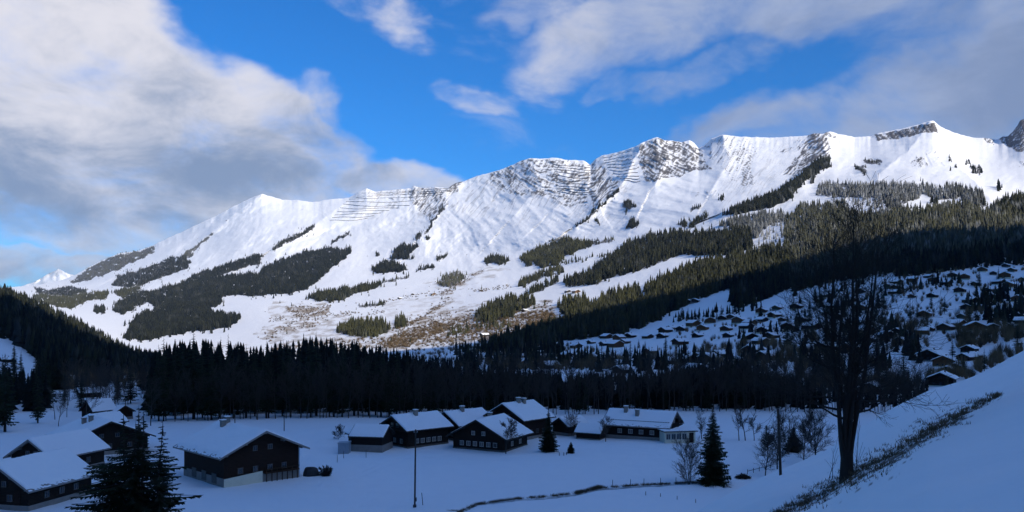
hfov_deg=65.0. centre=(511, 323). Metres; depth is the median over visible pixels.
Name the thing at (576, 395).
bare tree
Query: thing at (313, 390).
bare tree
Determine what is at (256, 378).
spruce tree
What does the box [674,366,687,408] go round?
bare tree
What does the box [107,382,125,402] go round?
bare tree
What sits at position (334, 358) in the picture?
spruce tree
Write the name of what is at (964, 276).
village chalet
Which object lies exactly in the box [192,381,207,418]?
bare tree
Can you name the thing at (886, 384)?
bare tree
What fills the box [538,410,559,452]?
spruce tree
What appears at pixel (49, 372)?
spruce tree
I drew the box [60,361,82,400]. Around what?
bare tree
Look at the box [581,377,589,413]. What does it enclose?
spruce tree
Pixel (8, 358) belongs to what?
village chalet
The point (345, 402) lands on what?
spruce tree
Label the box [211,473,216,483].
stable door
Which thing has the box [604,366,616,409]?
bare tree
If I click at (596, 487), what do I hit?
brook edge grass
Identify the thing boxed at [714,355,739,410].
bare tree
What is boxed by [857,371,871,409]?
bare tree
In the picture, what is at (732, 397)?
spruce tree
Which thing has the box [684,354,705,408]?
bare tree
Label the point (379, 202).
avalanche barrier
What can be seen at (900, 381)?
bare tree
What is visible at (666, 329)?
village chalet
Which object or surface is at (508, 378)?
bare tree
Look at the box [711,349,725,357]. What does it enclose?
village chalet
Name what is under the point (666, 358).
bare tree
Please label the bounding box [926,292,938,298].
village chalet
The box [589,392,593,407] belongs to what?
spruce tree
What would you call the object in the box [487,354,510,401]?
bare tree
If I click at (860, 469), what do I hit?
bank grass
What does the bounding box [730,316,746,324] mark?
village chalet
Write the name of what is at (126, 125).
sky
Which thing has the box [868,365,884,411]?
bare tree
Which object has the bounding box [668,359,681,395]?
bare tree
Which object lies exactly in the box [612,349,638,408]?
bare tree
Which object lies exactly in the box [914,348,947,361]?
village chalet
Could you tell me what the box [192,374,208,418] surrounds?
bare tree
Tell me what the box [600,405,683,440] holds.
farmhouse
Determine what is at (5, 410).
spruce tree
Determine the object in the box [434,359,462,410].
bare tree
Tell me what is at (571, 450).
spruce tree
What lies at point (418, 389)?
spruce tree
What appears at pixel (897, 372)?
bare tree
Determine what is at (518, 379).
bare tree
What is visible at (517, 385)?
bare tree
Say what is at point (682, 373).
bare tree
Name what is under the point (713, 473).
spruce tree
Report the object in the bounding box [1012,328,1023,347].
spruce tree
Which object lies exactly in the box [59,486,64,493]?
window
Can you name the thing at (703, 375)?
bare tree
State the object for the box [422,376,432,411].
spruce tree
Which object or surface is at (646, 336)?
village chalet
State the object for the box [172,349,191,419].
spruce tree
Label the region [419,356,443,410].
bare tree
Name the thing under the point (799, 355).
spruce tree
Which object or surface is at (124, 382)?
bare tree
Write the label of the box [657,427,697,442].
annex
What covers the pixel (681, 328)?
village chalet
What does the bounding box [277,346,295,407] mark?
spruce tree
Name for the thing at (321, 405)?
spruce tree
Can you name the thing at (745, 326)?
village chalet
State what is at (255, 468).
window
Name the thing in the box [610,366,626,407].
bare tree
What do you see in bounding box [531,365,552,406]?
bare tree
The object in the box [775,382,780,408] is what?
spruce tree
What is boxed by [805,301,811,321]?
spruce tree
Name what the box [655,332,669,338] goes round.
village chalet
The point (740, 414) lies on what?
bare tree
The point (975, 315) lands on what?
spruce tree
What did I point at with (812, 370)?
bare tree
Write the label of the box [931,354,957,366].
village chalet
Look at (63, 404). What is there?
bare tree
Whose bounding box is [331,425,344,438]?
bare tree
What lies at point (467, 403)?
spruce tree
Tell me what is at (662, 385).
bare tree
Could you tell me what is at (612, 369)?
bare tree
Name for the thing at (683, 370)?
bare tree
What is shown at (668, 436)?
window
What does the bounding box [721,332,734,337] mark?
village chalet
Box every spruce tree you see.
[0,355,13,407]
[0,356,19,431]
[0,360,12,417]
[0,370,8,420]
[2,360,17,403]
[9,354,16,378]
[11,339,18,386]
[18,354,25,379]
[29,370,46,422]
[30,354,37,380]
[31,360,37,397]
[41,346,56,403]
[42,364,56,399]
[59,373,69,403]
[75,375,85,407]
[112,376,122,400]
[121,362,139,403]
[137,361,146,390]
[142,371,153,415]
[146,343,171,397]
[146,386,155,418]
[147,346,169,420]
[153,349,172,420]
[169,344,181,379]
[171,341,191,413]
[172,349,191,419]
[176,331,205,418]
[195,350,207,404]
[196,355,226,419]
[205,348,218,402]
[214,341,224,399]
[220,351,228,406]
[220,359,240,415]
[222,340,235,398]
[225,354,242,417]
[227,352,248,414]
[234,352,255,417]
[242,349,263,407]
[258,343,276,417]
[260,350,277,417]
[274,342,292,412]
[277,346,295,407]
[283,351,297,411]
[292,348,306,404]
[293,342,322,412]
[295,367,305,417]
[305,335,327,415]
[331,341,337,382]
[335,354,351,416]
[336,341,352,412]
[345,340,360,399]
[345,348,361,415]
[350,361,364,414]
[359,367,366,412]
[370,348,387,416]
[372,351,379,414]
[382,344,387,385]
[391,347,404,413]
[405,366,413,411]
[411,368,423,411]
[412,354,425,406]
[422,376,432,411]
[453,363,463,409]
[460,370,473,408]
[483,362,497,410]
[523,365,530,399]
[536,383,542,403]
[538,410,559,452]
[544,386,551,407]
[567,442,574,453]
[574,384,582,413]
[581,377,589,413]
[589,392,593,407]
[622,370,635,404]
[622,375,631,406]
[628,343,632,361]
[659,386,670,409]
[684,379,696,409]
[694,408,733,488]
[701,384,712,410]
[726,352,741,404]
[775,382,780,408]
[781,318,792,345]
[784,432,802,452]
[795,337,803,375]
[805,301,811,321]
[817,337,829,374]
[879,349,895,391]
[896,347,912,390]
[941,299,946,313]
[949,339,955,356]
[974,303,979,320]
[976,272,981,286]
[982,352,988,370]
[995,287,1001,301]
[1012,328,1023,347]
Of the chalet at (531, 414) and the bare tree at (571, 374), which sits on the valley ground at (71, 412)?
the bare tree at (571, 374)
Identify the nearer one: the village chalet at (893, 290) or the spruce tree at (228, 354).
the spruce tree at (228, 354)
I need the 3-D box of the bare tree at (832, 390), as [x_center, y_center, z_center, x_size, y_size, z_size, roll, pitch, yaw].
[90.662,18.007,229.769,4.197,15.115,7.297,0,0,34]
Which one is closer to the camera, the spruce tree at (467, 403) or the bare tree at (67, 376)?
the spruce tree at (467, 403)
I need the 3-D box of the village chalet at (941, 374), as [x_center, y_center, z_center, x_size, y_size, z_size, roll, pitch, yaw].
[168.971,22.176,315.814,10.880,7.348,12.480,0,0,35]
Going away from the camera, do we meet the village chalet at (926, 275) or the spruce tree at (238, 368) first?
the spruce tree at (238, 368)
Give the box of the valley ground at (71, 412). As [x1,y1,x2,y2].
[0,334,1023,419]
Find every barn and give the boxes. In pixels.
[173,415,309,487]
[348,423,394,452]
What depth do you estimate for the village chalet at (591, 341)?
799.06 m
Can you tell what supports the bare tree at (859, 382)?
on the valley ground at (71, 412)
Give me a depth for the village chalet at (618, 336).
803.79 m
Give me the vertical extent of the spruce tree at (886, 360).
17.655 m
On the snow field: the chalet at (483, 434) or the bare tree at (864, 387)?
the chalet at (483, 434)
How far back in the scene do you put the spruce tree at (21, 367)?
278.93 m
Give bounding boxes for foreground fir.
[64,408,202,511]
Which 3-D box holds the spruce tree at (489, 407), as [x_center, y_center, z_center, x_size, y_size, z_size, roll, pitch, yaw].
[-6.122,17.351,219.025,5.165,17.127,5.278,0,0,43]
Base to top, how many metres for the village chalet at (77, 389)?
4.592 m
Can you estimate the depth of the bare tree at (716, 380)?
229.52 m
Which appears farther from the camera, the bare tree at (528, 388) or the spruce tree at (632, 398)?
the spruce tree at (632, 398)
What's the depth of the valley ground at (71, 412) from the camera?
235.64 m
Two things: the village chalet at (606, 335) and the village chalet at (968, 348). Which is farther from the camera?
the village chalet at (606, 335)
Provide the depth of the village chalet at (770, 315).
753.86 m
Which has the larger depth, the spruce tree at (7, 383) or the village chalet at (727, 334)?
the village chalet at (727, 334)
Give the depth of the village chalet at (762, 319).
742.81 m
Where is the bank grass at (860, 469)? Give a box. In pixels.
[769,391,1002,511]
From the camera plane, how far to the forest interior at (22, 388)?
243.74 m
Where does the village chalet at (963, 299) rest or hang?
on the mountain range
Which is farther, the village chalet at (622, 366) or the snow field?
the village chalet at (622, 366)
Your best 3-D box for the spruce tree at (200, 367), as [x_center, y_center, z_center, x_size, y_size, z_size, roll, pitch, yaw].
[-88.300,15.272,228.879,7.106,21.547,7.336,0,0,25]
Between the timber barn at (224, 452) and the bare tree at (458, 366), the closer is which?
the timber barn at (224, 452)
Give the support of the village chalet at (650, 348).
on the mountain range
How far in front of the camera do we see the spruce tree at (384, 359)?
243.90 m
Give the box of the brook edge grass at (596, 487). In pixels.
[448,480,730,511]
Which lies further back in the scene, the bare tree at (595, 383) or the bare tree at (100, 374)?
the bare tree at (100, 374)
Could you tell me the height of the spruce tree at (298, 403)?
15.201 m
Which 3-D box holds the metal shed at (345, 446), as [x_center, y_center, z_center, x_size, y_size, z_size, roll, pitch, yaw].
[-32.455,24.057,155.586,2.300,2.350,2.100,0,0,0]
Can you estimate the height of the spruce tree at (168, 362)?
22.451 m
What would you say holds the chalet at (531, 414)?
on the snow field
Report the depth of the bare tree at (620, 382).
231.19 m
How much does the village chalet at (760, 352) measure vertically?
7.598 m
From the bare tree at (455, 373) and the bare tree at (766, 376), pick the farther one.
the bare tree at (766, 376)
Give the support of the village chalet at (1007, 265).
on the mountain range
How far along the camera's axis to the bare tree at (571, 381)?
227.10 m
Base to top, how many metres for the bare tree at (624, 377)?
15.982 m
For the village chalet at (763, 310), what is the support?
on the mountain range
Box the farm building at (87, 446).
[3,428,111,466]
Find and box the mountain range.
[11,119,1023,358]
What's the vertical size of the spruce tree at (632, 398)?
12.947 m
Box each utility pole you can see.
[413,429,417,507]
[774,408,781,474]
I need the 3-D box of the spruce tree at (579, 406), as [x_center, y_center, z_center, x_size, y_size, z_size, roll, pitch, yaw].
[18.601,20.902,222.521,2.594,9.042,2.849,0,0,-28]
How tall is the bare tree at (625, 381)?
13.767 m
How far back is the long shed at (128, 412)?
210.76 m
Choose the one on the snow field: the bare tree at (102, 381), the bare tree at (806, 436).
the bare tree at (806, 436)
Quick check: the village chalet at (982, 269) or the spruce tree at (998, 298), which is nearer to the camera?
the spruce tree at (998, 298)
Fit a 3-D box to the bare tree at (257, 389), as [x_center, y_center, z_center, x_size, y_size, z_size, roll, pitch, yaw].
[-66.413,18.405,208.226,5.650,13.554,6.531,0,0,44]
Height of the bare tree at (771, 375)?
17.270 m
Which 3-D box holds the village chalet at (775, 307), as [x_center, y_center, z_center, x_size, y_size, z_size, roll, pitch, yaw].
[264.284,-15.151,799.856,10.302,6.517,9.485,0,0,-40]
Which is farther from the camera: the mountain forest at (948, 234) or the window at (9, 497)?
the mountain forest at (948, 234)
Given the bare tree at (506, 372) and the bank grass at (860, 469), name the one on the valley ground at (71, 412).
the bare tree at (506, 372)
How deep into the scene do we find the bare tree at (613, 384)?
225.81 m
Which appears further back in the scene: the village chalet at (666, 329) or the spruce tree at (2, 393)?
the village chalet at (666, 329)
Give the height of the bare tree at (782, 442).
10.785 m
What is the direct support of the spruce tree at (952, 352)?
on the valley ground at (71, 412)
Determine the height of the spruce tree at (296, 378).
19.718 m
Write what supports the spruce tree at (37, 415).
on the snow field
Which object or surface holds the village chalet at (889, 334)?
on the mountain range
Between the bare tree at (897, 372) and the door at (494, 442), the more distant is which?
the bare tree at (897, 372)
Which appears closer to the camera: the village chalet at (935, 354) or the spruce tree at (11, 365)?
the spruce tree at (11, 365)
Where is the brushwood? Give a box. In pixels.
[33,255,1023,389]
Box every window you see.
[1,481,6,486]
[7,495,12,501]
[44,490,49,497]
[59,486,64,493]
[74,482,78,489]
[238,468,242,473]
[253,466,257,471]
[267,464,272,469]
[666,434,670,439]
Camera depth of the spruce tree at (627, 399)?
233.82 m
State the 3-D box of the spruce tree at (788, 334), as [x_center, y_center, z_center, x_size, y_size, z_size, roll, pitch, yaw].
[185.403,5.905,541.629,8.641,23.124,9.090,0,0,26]
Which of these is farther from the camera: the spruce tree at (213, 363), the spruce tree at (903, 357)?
the spruce tree at (903, 357)
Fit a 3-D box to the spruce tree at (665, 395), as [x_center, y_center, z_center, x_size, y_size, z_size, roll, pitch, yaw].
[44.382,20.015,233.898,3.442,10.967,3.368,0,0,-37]
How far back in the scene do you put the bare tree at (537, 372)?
226.46 m
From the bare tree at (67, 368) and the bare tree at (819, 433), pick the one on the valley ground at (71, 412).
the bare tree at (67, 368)
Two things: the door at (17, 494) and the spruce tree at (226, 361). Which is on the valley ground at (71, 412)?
the spruce tree at (226, 361)
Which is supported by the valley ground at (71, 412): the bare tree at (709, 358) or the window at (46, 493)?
the bare tree at (709, 358)
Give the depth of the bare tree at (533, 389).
217.24 m
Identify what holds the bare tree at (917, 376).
on the valley ground at (71, 412)
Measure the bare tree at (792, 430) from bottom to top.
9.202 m
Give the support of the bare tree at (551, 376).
on the valley ground at (71, 412)
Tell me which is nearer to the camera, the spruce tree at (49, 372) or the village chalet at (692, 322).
the spruce tree at (49, 372)
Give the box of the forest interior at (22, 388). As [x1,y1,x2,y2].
[0,337,928,411]
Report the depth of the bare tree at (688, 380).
229.78 m
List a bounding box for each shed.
[94,411,128,423]
[110,405,135,418]
[337,441,350,453]
[551,415,588,435]
[573,423,606,439]
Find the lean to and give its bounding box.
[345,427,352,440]
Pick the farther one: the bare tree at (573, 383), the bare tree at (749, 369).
the bare tree at (749, 369)
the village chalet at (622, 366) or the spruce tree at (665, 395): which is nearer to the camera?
the spruce tree at (665, 395)
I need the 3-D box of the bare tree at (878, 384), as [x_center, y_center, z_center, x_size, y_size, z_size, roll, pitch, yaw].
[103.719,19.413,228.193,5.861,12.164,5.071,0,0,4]
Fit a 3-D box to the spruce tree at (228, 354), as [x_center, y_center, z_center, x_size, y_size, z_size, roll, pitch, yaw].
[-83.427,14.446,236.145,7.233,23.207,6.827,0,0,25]
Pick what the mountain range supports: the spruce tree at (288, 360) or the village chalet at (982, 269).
the village chalet at (982, 269)
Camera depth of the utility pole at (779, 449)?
60.51 m
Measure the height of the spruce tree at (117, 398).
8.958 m
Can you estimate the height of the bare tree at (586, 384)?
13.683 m
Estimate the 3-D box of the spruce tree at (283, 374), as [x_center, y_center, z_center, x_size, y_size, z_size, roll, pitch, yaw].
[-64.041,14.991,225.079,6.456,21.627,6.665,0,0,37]
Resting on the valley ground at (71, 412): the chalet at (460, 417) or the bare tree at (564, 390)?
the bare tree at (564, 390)
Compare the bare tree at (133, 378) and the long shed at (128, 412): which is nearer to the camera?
the long shed at (128, 412)
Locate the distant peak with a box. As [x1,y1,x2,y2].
[24,269,72,285]
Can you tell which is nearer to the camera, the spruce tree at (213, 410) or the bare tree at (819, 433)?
the bare tree at (819, 433)
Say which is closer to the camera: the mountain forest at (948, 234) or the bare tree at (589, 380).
the bare tree at (589, 380)
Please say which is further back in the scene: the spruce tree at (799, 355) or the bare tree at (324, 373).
the spruce tree at (799, 355)
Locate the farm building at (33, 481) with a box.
[0,447,98,510]
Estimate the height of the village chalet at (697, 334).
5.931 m
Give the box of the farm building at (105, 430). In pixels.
[46,413,155,454]
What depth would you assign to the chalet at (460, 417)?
173.93 m
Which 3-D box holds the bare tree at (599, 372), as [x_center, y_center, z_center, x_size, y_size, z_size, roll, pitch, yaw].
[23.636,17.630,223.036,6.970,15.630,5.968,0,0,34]
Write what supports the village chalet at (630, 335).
on the mountain range
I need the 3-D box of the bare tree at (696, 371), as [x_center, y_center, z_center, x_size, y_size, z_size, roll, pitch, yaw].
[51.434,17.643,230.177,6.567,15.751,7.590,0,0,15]
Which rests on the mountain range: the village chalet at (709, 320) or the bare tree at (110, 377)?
the village chalet at (709, 320)
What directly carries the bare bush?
on the snow field
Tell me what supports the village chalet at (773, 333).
on the mountain range
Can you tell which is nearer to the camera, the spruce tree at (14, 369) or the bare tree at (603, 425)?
the bare tree at (603, 425)
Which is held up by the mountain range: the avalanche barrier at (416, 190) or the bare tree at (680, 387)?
the avalanche barrier at (416, 190)
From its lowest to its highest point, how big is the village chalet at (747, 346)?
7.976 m
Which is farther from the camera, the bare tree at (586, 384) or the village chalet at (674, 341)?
the village chalet at (674, 341)
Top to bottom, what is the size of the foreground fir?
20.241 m
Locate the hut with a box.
[78,398,115,416]
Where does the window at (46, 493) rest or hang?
in the farm building at (33, 481)
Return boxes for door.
[14,491,20,505]
[192,467,196,476]
[201,470,205,479]
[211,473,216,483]
[492,440,496,449]
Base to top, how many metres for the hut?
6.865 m
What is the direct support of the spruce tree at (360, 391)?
on the valley ground at (71, 412)
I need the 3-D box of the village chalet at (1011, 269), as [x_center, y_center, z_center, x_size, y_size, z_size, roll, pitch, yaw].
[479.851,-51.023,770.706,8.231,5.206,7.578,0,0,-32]
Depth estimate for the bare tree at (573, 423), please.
175.78 m
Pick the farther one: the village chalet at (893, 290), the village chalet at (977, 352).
the village chalet at (893, 290)
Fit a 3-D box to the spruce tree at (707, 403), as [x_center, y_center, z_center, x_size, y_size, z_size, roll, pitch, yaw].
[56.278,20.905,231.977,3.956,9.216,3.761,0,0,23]
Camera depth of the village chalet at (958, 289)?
692.24 m
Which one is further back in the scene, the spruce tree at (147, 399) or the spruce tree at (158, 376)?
the spruce tree at (147, 399)
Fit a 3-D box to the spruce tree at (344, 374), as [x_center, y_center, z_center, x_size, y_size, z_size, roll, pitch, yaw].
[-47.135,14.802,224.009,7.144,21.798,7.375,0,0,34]
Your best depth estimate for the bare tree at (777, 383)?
233.65 m
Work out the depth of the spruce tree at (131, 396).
254.64 m
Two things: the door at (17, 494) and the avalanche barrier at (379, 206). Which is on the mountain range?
the avalanche barrier at (379, 206)
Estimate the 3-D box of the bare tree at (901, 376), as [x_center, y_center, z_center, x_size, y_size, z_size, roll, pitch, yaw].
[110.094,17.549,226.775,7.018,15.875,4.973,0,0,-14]
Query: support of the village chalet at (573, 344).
on the mountain range
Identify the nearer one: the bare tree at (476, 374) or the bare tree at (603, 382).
the bare tree at (476, 374)
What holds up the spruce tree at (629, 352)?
on the valley ground at (71, 412)
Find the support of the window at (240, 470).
in the timber barn at (224, 452)
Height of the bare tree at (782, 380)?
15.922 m
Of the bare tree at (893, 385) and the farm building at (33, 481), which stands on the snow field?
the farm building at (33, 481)
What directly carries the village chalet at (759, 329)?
on the mountain range
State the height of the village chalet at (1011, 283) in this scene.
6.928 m
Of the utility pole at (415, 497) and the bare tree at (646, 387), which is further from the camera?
the bare tree at (646, 387)
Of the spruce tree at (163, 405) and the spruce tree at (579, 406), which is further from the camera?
the spruce tree at (579, 406)
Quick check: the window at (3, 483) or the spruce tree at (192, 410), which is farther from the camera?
the spruce tree at (192, 410)
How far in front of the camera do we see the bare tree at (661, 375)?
232.70 m
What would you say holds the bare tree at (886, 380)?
on the valley ground at (71, 412)
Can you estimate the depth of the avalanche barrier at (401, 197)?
5668.27 m
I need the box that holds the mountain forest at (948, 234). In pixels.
[0,154,1023,389]
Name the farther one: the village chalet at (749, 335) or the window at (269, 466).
the village chalet at (749, 335)
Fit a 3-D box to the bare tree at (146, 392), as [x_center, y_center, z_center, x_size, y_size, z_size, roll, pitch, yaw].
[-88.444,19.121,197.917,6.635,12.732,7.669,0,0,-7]
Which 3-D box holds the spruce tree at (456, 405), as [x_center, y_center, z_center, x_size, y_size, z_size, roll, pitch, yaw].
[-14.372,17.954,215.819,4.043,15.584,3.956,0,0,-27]
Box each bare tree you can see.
[43,388,56,419]
[55,390,66,425]
[56,383,76,407]
[57,359,74,384]
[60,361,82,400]
[60,371,70,399]
[66,361,88,395]
[68,373,90,408]
[68,373,103,414]
[82,370,94,398]
[85,364,105,396]
[88,367,118,397]
[90,361,111,398]
[91,366,113,397]
[91,367,113,396]
[93,378,111,397]
[94,365,121,397]
[104,379,125,404]
[107,364,130,402]
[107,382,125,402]
[116,368,131,404]
[121,359,140,404]
[127,362,142,392]
[135,366,147,393]
[140,378,167,425]
[167,366,191,419]
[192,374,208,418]
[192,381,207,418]
[242,369,267,419]
[302,373,318,417]
[318,354,338,417]
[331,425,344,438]
[355,357,377,417]
[365,370,384,417]
[410,352,424,405]
[412,352,436,411]
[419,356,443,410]
[429,350,451,410]
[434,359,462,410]
[445,354,470,400]
[447,358,463,396]
[469,348,497,407]
[472,350,491,406]
[485,357,512,407]
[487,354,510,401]
[489,364,505,404]
[495,352,517,400]
[497,355,521,401]
[499,353,524,400]
[499,417,522,453]
[502,377,510,401]
[512,371,523,399]
[514,360,536,397]
[515,368,527,397]
[522,373,534,399]
[527,356,550,400]
[528,349,549,404]
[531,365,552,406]
[535,351,555,409]
[542,353,560,412]
[542,359,561,401]
[548,369,566,413]
[556,350,583,412]
[556,375,572,413]
[560,358,582,410]
[561,362,577,412]
[564,369,579,409]
[564,412,580,435]
[566,373,583,413]
[577,360,600,411]
[578,368,595,409]
[583,364,606,413]
[585,351,612,413]
[587,370,601,406]
[594,365,611,398]
[598,415,613,441]
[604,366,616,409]
[605,349,625,407]
[605,365,623,402]
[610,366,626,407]
[611,360,636,407]
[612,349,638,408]
[615,358,635,404]
[618,364,632,407]
[625,366,633,403]
[625,371,642,408]
[635,357,646,408]
[639,355,655,409]
[640,349,662,409]
[642,352,656,400]
[651,359,672,409]
[651,367,660,402]
[652,365,668,410]
[658,352,681,388]
[660,349,685,410]
[665,350,690,406]
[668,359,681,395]
[670,356,696,410]
[671,430,703,483]
[673,354,691,396]
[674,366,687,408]
[682,371,697,410]
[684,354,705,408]
[684,359,700,410]
[690,353,715,409]
[695,407,705,438]
[705,350,721,408]
[706,356,724,410]
[709,364,725,408]
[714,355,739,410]
[715,170,967,481]
[732,406,749,440]
[736,402,757,440]
[738,348,761,407]
[745,412,762,440]
[747,350,777,409]
[754,432,784,475]
[755,410,795,468]
[756,356,779,410]
[758,353,779,410]
[760,425,772,445]
[766,361,783,409]
[771,407,799,453]
[772,359,791,408]
[774,364,789,408]
[784,369,798,410]
[786,418,818,459]
[791,357,808,409]
[793,355,821,410]
[793,360,811,408]
[797,407,836,454]
[799,357,820,395]
[799,409,819,446]
[801,359,820,411]
[806,368,818,411]
[815,356,828,411]
[821,371,832,409]
[824,362,834,411]
[856,355,874,409]
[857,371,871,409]
[865,362,879,410]
[867,373,885,399]
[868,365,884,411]
[874,367,892,410]
[875,360,896,410]
[883,361,903,407]
[883,375,898,407]
[887,358,905,404]
[891,357,913,404]
[891,369,906,399]
[903,357,927,392]
[906,357,928,395]
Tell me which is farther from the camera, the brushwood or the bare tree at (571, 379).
the brushwood
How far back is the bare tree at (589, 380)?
229.65 m
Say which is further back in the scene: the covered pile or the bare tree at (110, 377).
the bare tree at (110, 377)
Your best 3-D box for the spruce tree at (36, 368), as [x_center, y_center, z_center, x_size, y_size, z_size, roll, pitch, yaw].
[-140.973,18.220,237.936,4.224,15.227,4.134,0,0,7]
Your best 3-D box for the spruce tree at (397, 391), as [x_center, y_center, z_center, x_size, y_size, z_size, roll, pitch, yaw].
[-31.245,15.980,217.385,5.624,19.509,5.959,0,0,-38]
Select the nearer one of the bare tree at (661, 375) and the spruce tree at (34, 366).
the bare tree at (661, 375)
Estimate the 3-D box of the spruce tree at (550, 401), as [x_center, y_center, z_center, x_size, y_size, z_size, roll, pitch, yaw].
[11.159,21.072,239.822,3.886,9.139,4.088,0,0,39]
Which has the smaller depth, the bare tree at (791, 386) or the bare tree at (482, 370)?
the bare tree at (482, 370)
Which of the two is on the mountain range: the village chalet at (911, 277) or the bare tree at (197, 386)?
the village chalet at (911, 277)
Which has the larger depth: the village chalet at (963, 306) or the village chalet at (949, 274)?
the village chalet at (949, 274)
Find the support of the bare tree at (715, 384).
on the valley ground at (71, 412)
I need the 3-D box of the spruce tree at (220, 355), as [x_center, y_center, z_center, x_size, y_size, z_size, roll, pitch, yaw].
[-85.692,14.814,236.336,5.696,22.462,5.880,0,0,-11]
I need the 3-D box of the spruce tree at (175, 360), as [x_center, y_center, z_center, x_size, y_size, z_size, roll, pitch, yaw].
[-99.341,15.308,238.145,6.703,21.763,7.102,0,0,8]
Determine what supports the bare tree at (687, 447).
on the snow field
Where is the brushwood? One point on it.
(1006, 330)
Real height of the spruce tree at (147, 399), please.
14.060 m
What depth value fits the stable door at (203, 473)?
127.16 m
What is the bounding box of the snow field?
[0,351,1023,511]
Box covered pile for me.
[303,467,319,476]
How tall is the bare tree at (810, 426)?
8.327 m
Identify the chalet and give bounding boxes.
[0,356,17,362]
[76,387,103,397]
[379,409,453,448]
[441,405,486,439]
[446,412,533,452]
[483,397,555,439]
[568,343,582,348]
[586,340,596,343]
[598,341,608,345]
[600,333,612,338]
[606,340,624,347]
[612,334,625,339]
[612,364,633,371]
[620,338,630,343]
[624,332,636,338]
[641,333,653,338]
[645,347,659,354]
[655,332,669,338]
[657,326,673,332]
[670,337,690,345]
[674,325,687,331]
[685,320,700,326]
[689,298,700,303]
[691,332,703,337]
[696,324,709,330]
[704,317,716,323]
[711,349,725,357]
[716,315,726,320]
[719,325,733,331]
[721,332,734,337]
[726,314,736,319]
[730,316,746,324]
[737,322,754,329]
[741,332,758,340]
[741,344,766,351]
[742,319,757,322]
[751,337,769,343]
[754,317,769,322]
[755,307,767,313]
[755,326,768,333]
[756,350,775,359]
[766,311,782,318]
[766,332,779,338]
[771,305,784,310]
[779,322,794,329]
[790,303,802,310]
[802,321,819,330]
[878,330,897,338]
[886,289,897,294]
[888,279,903,283]
[905,276,918,280]
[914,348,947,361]
[915,327,929,334]
[917,310,933,316]
[923,274,931,277]
[924,370,958,385]
[925,325,936,331]
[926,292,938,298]
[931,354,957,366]
[935,323,954,330]
[946,272,957,277]
[947,319,966,325]
[952,286,967,293]
[954,352,976,360]
[955,313,966,318]
[958,344,980,352]
[959,303,970,310]
[960,273,969,279]
[960,296,976,302]
[962,321,985,331]
[970,351,984,355]
[977,266,987,271]
[990,279,1005,284]
[999,271,1011,278]
[1001,263,1010,267]
[1002,281,1017,287]
[1006,267,1018,271]
[1010,295,1022,301]
[1013,316,1023,323]
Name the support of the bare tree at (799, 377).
on the valley ground at (71, 412)
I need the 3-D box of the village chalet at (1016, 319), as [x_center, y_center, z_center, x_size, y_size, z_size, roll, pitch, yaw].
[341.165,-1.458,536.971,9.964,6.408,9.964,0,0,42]
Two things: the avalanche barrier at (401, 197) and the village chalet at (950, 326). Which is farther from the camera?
the avalanche barrier at (401, 197)
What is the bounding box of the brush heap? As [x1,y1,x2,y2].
[735,473,750,478]
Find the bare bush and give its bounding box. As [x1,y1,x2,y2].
[318,465,332,476]
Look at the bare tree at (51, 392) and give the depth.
209.39 m
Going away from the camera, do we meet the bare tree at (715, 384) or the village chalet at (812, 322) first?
the bare tree at (715, 384)
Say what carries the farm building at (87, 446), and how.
on the snow field
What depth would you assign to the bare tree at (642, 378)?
233.15 m
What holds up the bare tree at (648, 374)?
on the valley ground at (71, 412)
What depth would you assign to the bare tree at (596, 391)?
230.07 m
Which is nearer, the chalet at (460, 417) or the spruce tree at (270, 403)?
the chalet at (460, 417)
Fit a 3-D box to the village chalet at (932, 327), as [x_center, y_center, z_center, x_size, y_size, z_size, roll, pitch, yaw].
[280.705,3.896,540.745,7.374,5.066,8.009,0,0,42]
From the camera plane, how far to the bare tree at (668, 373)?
227.98 m
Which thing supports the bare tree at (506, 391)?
on the valley ground at (71, 412)
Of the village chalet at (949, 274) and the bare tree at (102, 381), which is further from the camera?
the village chalet at (949, 274)
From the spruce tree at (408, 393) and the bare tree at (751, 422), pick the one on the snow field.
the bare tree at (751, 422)
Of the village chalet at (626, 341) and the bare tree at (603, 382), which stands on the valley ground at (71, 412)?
the bare tree at (603, 382)
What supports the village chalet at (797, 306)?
on the mountain range
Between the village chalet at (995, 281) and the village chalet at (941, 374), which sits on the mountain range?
the village chalet at (995, 281)
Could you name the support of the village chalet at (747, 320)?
on the mountain range
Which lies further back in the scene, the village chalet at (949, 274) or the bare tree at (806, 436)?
the village chalet at (949, 274)
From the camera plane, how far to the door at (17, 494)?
106.50 m
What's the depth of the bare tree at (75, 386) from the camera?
238.92 m
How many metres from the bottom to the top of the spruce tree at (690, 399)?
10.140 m
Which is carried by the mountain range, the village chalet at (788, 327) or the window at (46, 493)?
the village chalet at (788, 327)
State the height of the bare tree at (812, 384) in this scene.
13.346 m
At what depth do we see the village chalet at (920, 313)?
596.65 m
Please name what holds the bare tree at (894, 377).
on the valley ground at (71, 412)
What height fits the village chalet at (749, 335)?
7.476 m
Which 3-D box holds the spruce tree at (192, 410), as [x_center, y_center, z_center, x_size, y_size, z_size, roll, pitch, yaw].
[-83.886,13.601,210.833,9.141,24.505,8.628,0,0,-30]
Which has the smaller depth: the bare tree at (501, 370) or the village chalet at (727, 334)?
the bare tree at (501, 370)
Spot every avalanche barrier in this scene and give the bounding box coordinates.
[337,210,388,211]
[346,199,425,202]
[346,204,409,206]
[349,194,440,199]
[356,191,450,197]
[374,188,454,193]
[376,190,451,194]
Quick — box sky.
[0,0,1023,286]

